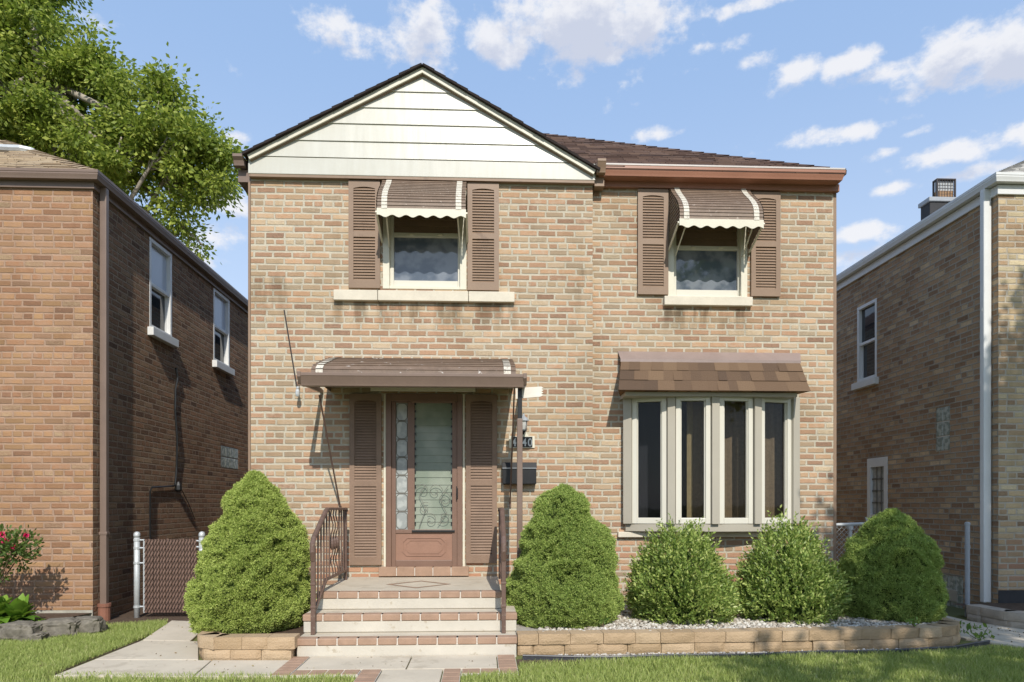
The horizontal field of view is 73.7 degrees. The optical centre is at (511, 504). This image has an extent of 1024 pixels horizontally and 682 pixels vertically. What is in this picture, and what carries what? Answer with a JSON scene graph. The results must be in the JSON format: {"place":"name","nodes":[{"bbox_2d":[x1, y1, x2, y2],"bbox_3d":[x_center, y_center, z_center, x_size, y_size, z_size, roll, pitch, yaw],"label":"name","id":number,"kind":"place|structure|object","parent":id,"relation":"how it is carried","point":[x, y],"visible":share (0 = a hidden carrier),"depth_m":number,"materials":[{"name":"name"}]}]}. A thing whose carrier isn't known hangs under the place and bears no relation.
{"place":"outdoors","nodes":[
{"label":"outdoors","id":0,"kind":"place"},
{"bbox_2d":[33,613,88,619],"bbox_3d":[-6.581,1.190,6.749,4.000,0.001,1.340,0,0,-2],"label":"planting bed","id":1,"kind":"object","parent":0,"point":[46,616],"visible":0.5,"depth_m":7.32,"materials":[{"name":"soil"}]},
{"bbox_2d":[0,594,12,623],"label":"hosta","id":2,"kind":"object","parent":1,"relation":"on","point":[2,608],"visible":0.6,"depth_m":6.69,"materials":[{"name":"green plant"}]},
{"bbox_2d":[0,523,44,584],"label":"rose bush","id":3,"kind":"object","parent":1,"relation":"on","point":[15,548],"visible":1,"depth_m":6.89,"materials":[{"name":"green plant"}]},
{"bbox_2d":[0,593,45,623],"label":"hosta","id":4,"kind":"object","parent":1,"relation":"on","point":[19,607],"visible":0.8,"depth_m":6.72,"materials":[{"name":"green plant"}]},
{"bbox_2d":[0,618,168,679],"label":"grass","id":5,"kind":"structure","parent":0,"point":[14,657],"depth_m":6.05,"materials":[{"name":"green plant"}]},
{"bbox_2d":[106,596,189,623],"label":"side yard","id":6,"kind":"structure","parent":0,"point":[170,616],"depth_m":7.90,"materials":[{"name":"soil"}]},
{"bbox_2d":[133,531,204,617],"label":"chain link gate","id":7,"kind":"structure","parent":6,"relation":"on","point":[169,575],"depth_m":7.84,"materials":[{"name":"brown metal"}]},
{"bbox_2d":[54,620,288,679],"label":"side path","id":8,"kind":"structure","parent":0,"point":[170,639],"depth_m":5.52,"materials":[{"name":"concrete"}]},
{"bbox_2d":[25,618,266,673],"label":"leaf litter","id":9,"kind":"object","parent":8,"relation":"on","point":[156,653],"visible":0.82,"depth_m":5.83,"materials":[{"name":"brown plant"}]},
{"bbox_2d":[0,669,356,681],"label":"grass","id":10,"kind":"structure","parent":0,"point":[159,678],"depth_m":5.02,"materials":[{"name":"green plant"}]},
{"bbox_2d":[264,609,310,635],"bbox_3d":[-2.351,1.135,6.640,1.018,0.001,1.926,0,0,-2],"label":"planting bed","id":11,"kind":"object","parent":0,"point":[300,629],"visible":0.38,"depth_m":6.10,"materials":[{"name":"soil"}]},
{"bbox_2d":[183,469,316,633],"bbox_3d":[-2.434,0.424,6.344,1.156,1.510,1.146,0,0,-2],"label":"spruce","id":12,"kind":"object","parent":11,"relation":"on","point":[252,572],"visible":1,"depth_m":6.01,"materials":[{"name":"green plant"}]},
{"bbox_2d":[297,655,496,681],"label":"walkway","id":13,"kind":"structure","parent":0,"point":[425,668],"depth_m":5.46,"materials":[{"name":"concrete"}]},
{"bbox_2d":[36,605,964,614],"bbox_3d":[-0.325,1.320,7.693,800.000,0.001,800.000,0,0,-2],"label":"ground","id":14,"kind":"structure","parent":0,"point":[950,610],"depth_m":8.51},
{"bbox_2d":[0,140,247,620],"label":"neighbor house","id":15,"kind":"structure","parent":14,"relation":"on","point":[123,367],"depth_m":7.62,"materials":[{"name":"orange brick"}]},
{"bbox_2d":[148,236,178,347],"bbox_3d":[-4.686,-2.811,9.103,0.165,1.279,0.733,0,0,-2],"label":"window","id":16,"kind":"structure","parent":15,"relation":"in","point":[160,260],"depth_m":9.17,"materials":[{"name":"white paint"}]},
{"bbox_2d":[212,287,234,375],"bbox_3d":[-4.775,-2.821,11.214,0.165,1.277,0.786,0,0,-2],"label":"window","id":17,"kind":"structure","parent":15,"relation":"in","point":[221,304],"depth_m":11.29,"materials":[{"name":"white paint"}]},
{"bbox_2d":[221,445,237,469],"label":"glass block window","id":18,"kind":"structure","parent":15,"relation":"in","point":[229,456],"depth_m":11.59,"materials":[{"name":"glass"}]},
{"bbox_2d":[0,0,248,264],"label":"maple tree","id":19,"kind":"object","parent":14,"relation":"on","point":[176,150],"visible":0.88,"depth_m":15.85,"materials":[{"name":"green plant"}]},
{"bbox_2d":[277,655,517,681],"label":"border mortar","id":20,"kind":"object","parent":14,"relation":"on","point":[378,675],"visible":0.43,"depth_m":5.18,"materials":[{"name":"grey concrete"}]},
{"bbox_2d":[272,655,516,681],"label":"brick border","id":21,"kind":"object","parent":20,"relation":"on","point":[505,662],"visible":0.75,"depth_m":5.25,"materials":[{"name":"brown brick"}]},
{"bbox_2d":[232,63,846,603],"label":"brick house","id":22,"kind":"structure","parent":14,"relation":"on","point":[454,279],"depth_m":7.68,"materials":[{"name":"beige brick"}]},
{"bbox_2d":[284,310,299,396],"bbox_3d":[-2.433,-1.673,7.530,0.232,0.977,0.046,0,0,28],"label":"thin rod","id":23,"kind":"object","parent":22,"relation":"attached to","point":[297,392],"visible":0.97,"depth_m":7.52,"materials":[{"name":"brown metal"}]},
{"bbox_2d":[386,393,461,566],"bbox_3d":[-0.985,-0.272,7.697,0.851,1.937,0.178,0,0,-2],"label":"door","id":24,"kind":"structure","parent":22,"relation":"in","point":[424,431],"depth_m":7.68,"materials":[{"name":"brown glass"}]},
{"bbox_2d":[334,215,514,302],"bbox_3d":[-0.979,-2.898,7.701,2.008,1.256,0.190,0,0,-2],"label":"window","id":25,"kind":"structure","parent":22,"relation":"in","point":[422,253],"depth_m":7.72,"materials":[{"name":"beige paint"}]},
{"bbox_2d":[502,462,536,483],"bbox_3d":[0.081,-0.349,7.645,0.386,0.242,0.125,0,0,-2],"label":"mailbox","id":26,"kind":"object","parent":22,"relation":"attached to","point":[529,472],"visible":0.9,"depth_m":7.60,"materials":[{"name":"black metal"}]},
{"bbox_2d":[509,432,534,447],"bbox_3d":[0.112,-0.730,7.697,0.289,0.183,0.023,0,0,-2],"label":"house number","id":27,"kind":"object","parent":22,"relation":"attached to","point":[528,441],"visible":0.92,"depth_m":7.69,"materials":[{"name":"beige paint"}]},
{"bbox_2d":[522,413,528,434],"bbox_3d":[0.128,-0.903,7.630,0.124,0.245,0.160,0,0,-2],"label":"wall lantern","id":28,"kind":"object","parent":22,"relation":"attached to","point":[525,420],"depth_m":7.58,"materials":[{"name":"white glass"}]},
{"bbox_2d":[663,199,752,306],"bbox_3d":[2.257,-2.909,7.937,1.028,1.238,0.190,0,0,-2],"label":"window","id":29,"kind":"structure","parent":22,"relation":"in","point":[708,268],"depth_m":7.97,"materials":[{"name":"beige paint"}]},
{"bbox_2d":[617,397,799,536],"bbox_3d":[2.269,-0.489,7.879,2.112,1.728,0.537,0,0,-2],"label":"bow window","id":30,"kind":"structure","parent":22,"relation":"in","point":[727,461],"depth_m":7.83,"materials":[{"name":"beige paint"}]},
{"bbox_2d":[836,160,1023,608],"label":"neighbor house","id":31,"kind":"structure","parent":14,"relation":"on","point":[930,372],"depth_m":8.95,"materials":[{"name":"brown brick"}]},
{"bbox_2d":[851,298,878,390],"bbox_3d":[5.624,-2.522,10.810,0.165,1.334,0.650,0,0,-2],"label":"window","id":32,"kind":"structure","parent":31,"relation":"in","point":[866,313],"depth_m":10.88,"materials":[{"name":"white paint"}]},
{"bbox_2d":[867,457,887,520],"bbox_3d":[5.674,-0.067,10.523,0.110,1.307,0.538,0,0,-2],"label":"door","id":33,"kind":"structure","parent":31,"relation":"in","point":[877,468],"depth_m":10.57,"materials":[{"name":"white paint"}]},
{"bbox_2d":[936,406,949,451],"bbox_3d":[5.708,-1.000,9.027,0.028,0.583,0.277,0,0,-2],"label":"glass block window","id":34,"kind":"structure","parent":31,"relation":"in","point":[942,413],"depth_m":9.02,"materials":[{"name":"glass"}]},
{"bbox_2d":[942,574,962,608],"bbox_3d":[5.713,1.158,8.906,0.028,0.486,0.532,0,0,-2],"label":"glass block window","id":35,"kind":"structure","parent":31,"relation":"in","point":[953,582],"depth_m":8.78,"materials":[{"name":"glass"}]},
{"bbox_2d":[13,615,1023,681],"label":"lawn","id":36,"kind":"structure","parent":0,"point":[963,617],"depth_m":5.46,"materials":[{"name":"green plant"}]},
{"bbox_2d":[0,620,42,641],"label":"edging stone","id":37,"kind":"object","parent":36,"relation":"on","point":[10,630],"visible":0.73,"depth_m":6.45,"materials":[{"name":"grey stone"}]},
{"bbox_2d":[12,631,49,641],"bbox_3d":[-4.596,1.270,6.534,0.280,0.105,0.221,0,0,-5],"label":"edging stone","id":38,"kind":"object","parent":36,"relation":"on","point":[37,636],"visible":0.43,"depth_m":6.46,"materials":[{"name":"grey stone"}]},
{"bbox_2d":[36,617,81,636],"bbox_3d":[-4.465,1.210,6.724,0.436,0.193,0.235,0,0,-6],"label":"edging stone","id":39,"kind":"object","parent":36,"relation":"on","point":[68,626],"visible":0.66,"depth_m":6.64,"materials":[{"name":"grey stone"}]},
{"bbox_2d":[75,616,107,633],"bbox_3d":[-4.270,1.216,6.849,0.336,0.187,0.237,0,0,-12],"label":"edging stone","id":40,"kind":"object","parent":36,"relation":"on","point":[92,624],"visible":0.66,"depth_m":6.78,"materials":[{"name":"grey stone"}]},
{"bbox_2d":[48,637,144,676],"bbox_3d":[-3.623,1.297,6.331,0.203,0.001,2.426,0,0,-7],"label":"soil edge","id":41,"kind":"object","parent":36,"relation":"on","point":[95,657],"visible":0.33,"depth_m":5.79,"materials":[{"name":"brown soil"}]},
{"bbox_2d":[197,631,299,660],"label":"retaining wall","id":42,"kind":"structure","parent":36,"relation":"on","point":[214,645],"depth_m":5.64,"materials":[{"name":"beige stone"}]},
{"bbox_2d":[297,576,516,657],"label":"front steps","id":43,"kind":"structure","parent":36,"relation":"on","point":[395,616],"depth_m":6.06,"materials":[{"name":"concrete"}]},
{"bbox_2d":[310,507,347,634],"bbox_3d":[-1.756,0.578,6.623,0.052,1.102,1.478,0,0,-2],"label":"handrail","id":44,"kind":"object","parent":43,"relation":"on","point":[333,543],"visible":1,"depth_m":6.42,"materials":[{"name":"brown metal"}]},
{"bbox_2d":[498,507,505,632],"bbox_3d":[-0.102,0.578,6.693,0.052,1.102,1.478,0,0,-2],"label":"handrail","id":45,"kind":"object","parent":43,"relation":"on","point":[501,548],"visible":1,"depth_m":6.00,"materials":[{"name":"brown metal"}]},
{"bbox_2d":[517,659,618,669],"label":"bare soil","id":46,"kind":"structure","parent":36,"relation":"on","point":[520,661],"depth_m":5.65,"materials":[{"name":"brown soil"}]},
{"bbox_2d":[516,617,960,654],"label":"retaining wall","id":47,"kind":"structure","parent":36,"relation":"on","point":[944,631],"depth_m":6.00,"materials":[{"name":"beige stone"}]},
{"bbox_2d":[901,616,919,626],"bbox_3d":[3.655,1.062,6.218,0.158,0.102,0.134,0,0,-28],"label":"weed","id":48,"kind":"object","parent":47,"relation":"on","point":[912,622],"visible":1,"depth_m":6.21,"materials":[{"name":"green plant"}]},
{"bbox_2d":[523,640,989,659],"bbox_3d":[2.291,1.286,5.924,4.421,0.067,0.256,0,0,-9],"label":"lawn edging","id":49,"kind":"object","parent":36,"relation":"on","point":[565,657],"visible":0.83,"depth_m":5.79,"materials":[{"name":"beige stone"}]},
{"bbox_2d":[966,604,1023,628],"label":"retaining wall","id":50,"kind":"structure","parent":36,"relation":"on","point":[981,613],"depth_m":7.30,"materials":[{"name":"grey concrete"}]},
{"bbox_2d":[20,0,1023,298],"label":"sky","id":51,"kind":"structure","parent":0,"point":[902,96],"materials":[{"name":"blue"}]},
{"bbox_2d":[515,604,851,634],"bbox_3d":[2.064,1.142,6.941,4.290,0.001,1.895,0,0,-2],"label":"planting bed","id":52,"kind":"object","parent":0,"point":[521,627],"visible":0.09,"depth_m":6.29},
{"bbox_2d":[506,482,625,628],"bbox_3d":[0.506,0.480,6.678,1.179,1.399,1.129,0,0,41],"label":"spruce","id":53,"kind":"object","parent":52,"relation":"on","point":[563,573],"visible":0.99,"depth_m":6.33,"materials":[{"name":"green plant"}]},
{"bbox_2d":[619,513,742,626],"bbox_3d":[1.729,0.648,6.768,1.236,1.169,1.294,0,0,-2],"label":"yew","id":54,"kind":"object","parent":52,"relation":"on","point":[685,578],"visible":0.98,"depth_m":6.49,"materials":[{"name":"green plant"}]},
{"bbox_2d":[730,504,856,624],"bbox_3d":[2.791,0.596,6.856,1.323,1.203,1.297,0,0,-2],"label":"yew","id":55,"kind":"object","parent":52,"relation":"on","point":[792,580],"visible":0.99,"depth_m":6.59,"materials":[{"name":"green leaves"},{"name":"twig"}]},
{"bbox_2d":[837,508,950,622],"bbox_3d":[3.855,0.602,6.912,1.021,1.152,1.037,0,0,38],"label":"yew","id":56,"kind":"object","parent":52,"relation":"on","point":[891,563],"visible":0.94,"depth_m":6.61,"materials":[{"name":"green plant"}]},
{"bbox_2d":[522,647,918,657],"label":"loose gravel","id":57,"kind":"structure","parent":0,"point":[709,652],"depth_m":5.86,"materials":[{"name":"grey gravel"}]},
{"bbox_2d":[538,604,937,631],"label":"gravel","id":58,"kind":"structure","parent":0,"point":[622,622],"depth_m":6.39,"materials":[{"name":"white gravel"}]},
{"bbox_2d":[596,616,611,626],"bbox_3d":[0.842,1.067,6.221,0.153,0.091,0.113,0,0,16],"label":"weed","id":59,"kind":"object","parent":58,"relation":"on","point":[603,622],"visible":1,"depth_m":6.20,"materials":[{"name":"green plant"}]},
{"bbox_2d":[567,612,896,629],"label":"leaf litter","id":60,"kind":"object","parent":58,"relation":"on","point":[717,627],"visible":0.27,"depth_m":6.30,"materials":[{"name":"brown plant"}]},
{"bbox_2d":[946,616,1023,648],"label":"side path","id":61,"kind":"structure","parent":0,"point":[1004,637],"depth_m":6.74,"materials":[{"name":"concrete"}]},
{"bbox_2d":[836,517,867,571],"bbox_3d":[4.398,0.726,8.886,0.543,1.128,0.090,0,0,-2],"label":"chain link fence","id":62,"kind":"object","parent":61,"relation":"on","point":[850,526],"visible":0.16,"depth_m":8.88,"materials":[{"name":"silver metal"}]},
{"bbox_2d":[966,623,994,639],"bbox_3d":[4.473,1.218,6.525,0.263,0.170,0.212,0,0,-26],"label":"weed","id":63,"kind":"object","parent":61,"relation":"on","point":[969,626],"visible":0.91,"depth_m":6.51,"materials":[{"name":"green plant"}]},
{"bbox_2d":[954,619,1023,641],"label":"leaf litter","id":64,"kind":"object","parent":61,"relation":"on","point":[991,627],"visible":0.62,"depth_m":6.91,"materials":[{"name":"brown plant"}]},
{"bbox_2d":[950,603,1023,610],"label":"planting bed","id":65,"kind":"object","parent":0,"point":[1016,606],"visible":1,"depth_m":7.84,"materials":[{"name":"soil"}]},
{"bbox_2d":[964,522,970,616],"bbox_3d":[5.288,0.797,7.930,0.062,1.186,0.062,0,0,-2],"label":"fence post","id":66,"kind":"object","parent":65,"relation":"on","point":[967,561],"visible":0.93,"depth_m":7.91,"materials":[{"name":"silver metal"}]}
]}

